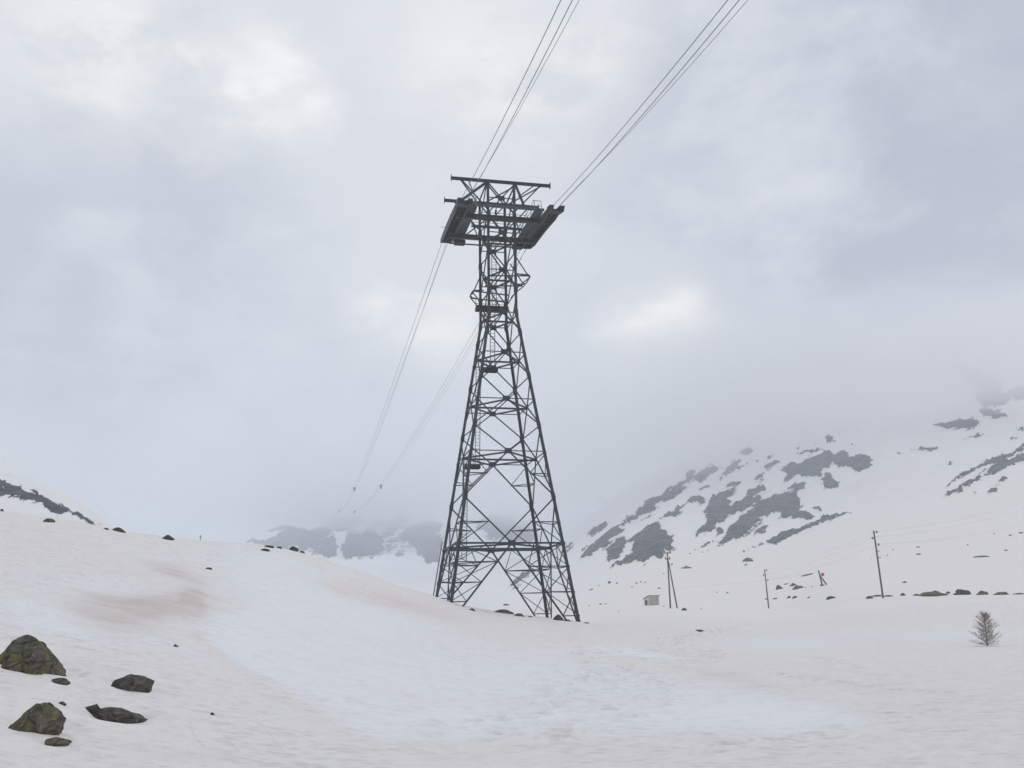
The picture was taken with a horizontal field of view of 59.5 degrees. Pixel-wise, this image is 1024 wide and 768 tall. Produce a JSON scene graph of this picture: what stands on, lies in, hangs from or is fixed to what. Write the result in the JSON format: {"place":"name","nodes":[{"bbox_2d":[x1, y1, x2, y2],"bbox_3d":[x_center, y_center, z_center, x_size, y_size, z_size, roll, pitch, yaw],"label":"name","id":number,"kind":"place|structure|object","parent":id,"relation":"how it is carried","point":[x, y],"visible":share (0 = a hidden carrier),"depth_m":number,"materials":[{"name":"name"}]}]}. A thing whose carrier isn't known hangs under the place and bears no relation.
{"place":"outdoors","nodes":[
{"label":"outdoors","id":0,"kind":"place"},
{"bbox_2d":[0,469,113,528],"bbox_3d":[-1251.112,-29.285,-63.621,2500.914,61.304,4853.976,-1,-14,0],"label":"hill","id":1,"kind":"structure","parent":0,"point":[20,494],"depth_m":209.46,"materials":[{"name":"white snow"}]},
{"bbox_2d":[245,495,558,604],"bbox_3d":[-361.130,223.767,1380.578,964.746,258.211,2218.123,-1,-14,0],"label":"ridge","id":2,"kind":"structure","parent":0,"point":[400,545],"depth_m":1372.71,"materials":[{"name":"white snow"}]},
{"bbox_2d":[0,511,1023,767],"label":"snow ground","id":3,"kind":"structure","parent":0,"point":[282,659],"depth_m":20.30,"materials":[{"name":"white snow"}]},
{"bbox_2d":[0,635,66,676],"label":"boulder","id":4,"kind":"object","parent":3,"relation":"on","point":[28,654],"visible":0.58,"depth_m":12.98,"materials":[{"name":"grey stone"}]},
{"bbox_2d":[8,702,65,734],"bbox_3d":[-5.140,3.685,9.698,0.567,0.452,0.436,6,-16,-26],"label":"boulder","id":5,"kind":"object","parent":3,"relation":"on","point":[48,718],"visible":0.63,"depth_m":9.61,"materials":[{"name":"grey stone"}]},
{"bbox_2d":[42,518,54,521],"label":"boulder","id":6,"kind":"object","parent":3,"relation":"on","point":[49,520],"visible":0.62,"depth_m":43.93,"materials":[{"name":"grey stone"}]},
{"bbox_2d":[44,737,71,745],"bbox_3d":[-4.864,3.806,9.503,0.360,0.122,0.263,1,-14,-26],"label":"boulder","id":7,"kind":"object","parent":3,"relation":"on","point":[56,741],"visible":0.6,"depth_m":9.45,"materials":[{"name":"grey stone"}]},
{"bbox_2d":[52,678,69,684],"bbox_3d":[-6.538,4.318,12.937,0.300,0.138,0.242,6,-16,-25],"label":"stone","id":8,"kind":"object","parent":3,"relation":"on","point":[62,681],"visible":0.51,"depth_m":12.88,"materials":[{"name":"grey stone"}]},
{"bbox_2d":[85,704,147,723],"bbox_3d":[-5.271,4.384,11.873,1.013,0.242,0.476,13,-18,-20],"label":"boulder","id":9,"kind":"object","parent":3,"relation":"on","point":[114,714],"visible":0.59,"depth_m":11.73,"materials":[{"name":"grey stone"}]},
{"bbox_2d":[112,527,125,532],"bbox_3d":[-21.334,7.975,48.649,0.690,0.387,0.635,5,-15,-23],"label":"boulder","id":10,"kind":"object","parent":3,"relation":"on","point":[117,529],"visible":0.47,"depth_m":48.48,"materials":[{"name":"grey stone"}]},
{"bbox_2d":[111,674,154,692],"bbox_3d":[-5.725,4.530,13.451,0.655,0.326,0.571,10,-17,-20],"label":"boulder","id":11,"kind":"object","parent":3,"relation":"on","point":[136,683],"visible":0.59,"depth_m":13.30,"materials":[{"name":"grey stone"}]},
{"bbox_2d":[162,535,173,539],"bbox_3d":[-19.507,8.785,50.775,0.646,0.472,0.537,1,-14,-7],"label":"boulder","id":12,"kind":"object","parent":3,"relation":"on","point":[167,537],"visible":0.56,"depth_m":50.58,"materials":[{"name":"grey stone"}]},
{"bbox_2d":[289,546,298,551],"bbox_3d":[-14.849,11.299,60.914,0.697,0.516,0.544,-9,-16,28],"label":"boulder","id":13,"kind":"object","parent":3,"relation":"on","point":[292,548],"visible":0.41,"depth_m":60.76,"materials":[{"name":"grey stone"}]},
{"bbox_2d":[494,609,513,613],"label":"boulder","id":14,"kind":"object","parent":3,"relation":"on","point":[504,611],"visible":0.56,"depth_m":79.43,"materials":[{"name":"grey stone"}]},
{"bbox_2d":[433,174,579,621],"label":"cableway tower","id":15,"kind":"structure","parent":3,"relation":"on","point":[530,236],"depth_m":88.22,"materials":[{"name":"metal"}]},
{"bbox_2d":[344,0,560,505],"bbox_3d":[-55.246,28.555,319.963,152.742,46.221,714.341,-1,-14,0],"label":"track rope","id":16,"kind":"object","parent":15,"relation":"attached to","point":[476,171],"visible":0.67,"depth_m":68.91,"materials":[{"name":"metal"}]},
{"bbox_2d":[349,0,572,499],"bbox_3d":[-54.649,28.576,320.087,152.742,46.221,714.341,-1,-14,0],"label":"track rope","id":17,"kind":"object","parent":15,"relation":"attached to","point":[485,168],"visible":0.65,"depth_m":66.74,"materials":[{"name":"metal"}]},
{"bbox_2d":[343,1,578,508],"bbox_3d":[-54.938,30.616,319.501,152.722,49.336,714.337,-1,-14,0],"label":"haul rope","id":18,"kind":"object","parent":15,"relation":"attached to","point":[477,181],"visible":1,"depth_m":68.73,"materials":[{"name":"metal"}]},
{"bbox_2d":[351,0,727,511],"bbox_3d":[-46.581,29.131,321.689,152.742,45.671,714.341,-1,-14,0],"label":"track rope","id":19,"kind":"object","parent":15,"relation":"attached to","point":[599,154],"visible":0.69,"depth_m":64.49,"materials":[{"name":"metal"}]},
{"bbox_2d":[352,0,738,511],"bbox_3d":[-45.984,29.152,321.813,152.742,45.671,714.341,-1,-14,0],"label":"track rope","id":20,"kind":"object","parent":15,"relation":"attached to","point":[606,155],"visible":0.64,"depth_m":64.84,"materials":[{"name":"metal"}]},
{"bbox_2d":[355,0,747,511],"bbox_3d":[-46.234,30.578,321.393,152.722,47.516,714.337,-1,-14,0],"label":"haul rope","id":21,"kind":"object","parent":15,"relation":"attached to","point":[603,159],"visible":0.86,"depth_m":63.06,"materials":[{"name":"metal"}]},
{"bbox_2d":[553,614,563,620],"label":"boulder","id":22,"kind":"object","parent":3,"relation":"on","point":[558,617],"visible":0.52,"depth_m":76.71,"materials":[{"name":"grey stone"}]},
{"bbox_2d":[968,611,1003,645],"bbox_3d":[28.633,14.919,54.440,1.762,2.318,1.833,8,-17,-30],"label":"larch tree","id":23,"kind":"object","parent":3,"relation":"on","point":[985,616],"visible":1,"depth_m":54.31,"materials":[{"name":"plant"}]},
{"bbox_2d":[0,0,1023,542],"label":"sky","id":24,"kind":"structure","parent":0,"point":[223,222],"materials":[{"name":"grey"}]},
{"bbox_2d":[462,547,1023,622],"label":"snow ground","id":25,"kind":"structure","parent":0,"point":[851,586],"depth_m":191.59,"materials":[{"name":"snow"}]},
{"bbox_2d":[643,595,659,605],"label":"shed","id":26,"kind":"structure","parent":25,"relation":"on","point":[649,600],"depth_m":181.40,"materials":[{"name":"grey wood"}]},
{"bbox_2d":[664,551,677,607],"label":"utility pole","id":27,"kind":"object","parent":25,"relation":"on","point":[668,565],"visible":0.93,"depth_m":156.48,"materials":[{"name":"brown wood"}]},
{"bbox_2d":[763,569,768,607],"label":"utility pole","id":28,"kind":"object","parent":25,"relation":"on","point":[766,587],"visible":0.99,"depth_m":171.41,"materials":[{"name":"brown wood"}]},
{"bbox_2d":[792,585,802,589],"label":"boulder","id":29,"kind":"object","parent":25,"relation":"on","point":[796,587],"visible":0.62,"depth_m":212.31,"materials":[{"name":"grey stone"}]},
{"bbox_2d":[818,570,826,585],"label":"anchor post","id":30,"kind":"object","parent":25,"relation":"on","point":[820,576],"visible":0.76,"depth_m":197.68,"materials":[{"name":"brown wood"}]},
{"bbox_2d":[872,530,883,597],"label":"utility pole","id":31,"kind":"object","parent":25,"relation":"on","point":[878,563],"visible":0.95,"depth_m":120.72,"materials":[{"name":"brown wood"}]},
{"bbox_2d":[917,591,947,595],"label":"boulder","id":32,"kind":"object","parent":25,"relation":"on","point":[935,593],"visible":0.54,"depth_m":117.50,"materials":[{"name":"grey stone"}]},
{"bbox_2d":[953,589,970,594],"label":"boulder","id":33,"kind":"object","parent":25,"relation":"on","point":[962,592],"visible":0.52,"depth_m":117.23,"materials":[{"name":"grey stone"}]},
{"bbox_2d":[976,591,988,594],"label":"boulder","id":34,"kind":"object","parent":25,"relation":"on","point":[982,593],"visible":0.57,"depth_m":115.34,"materials":[{"name":"grey stone"}]},
{"bbox_2d":[993,592,1007,594],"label":"boulder","id":35,"kind":"object","parent":25,"relation":"on","point":[1001,593],"visible":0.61,"depth_m":113.47,"materials":[{"name":"grey stone"}]},
{"bbox_2d":[556,344,1023,598],"bbox_3d":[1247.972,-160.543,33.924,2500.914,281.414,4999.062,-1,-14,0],"label":"mountain","id":36,"kind":"structure","parent":0,"point":[889,438],"depth_m":590.75,"materials":[{"name":"white snow"}]}
]}

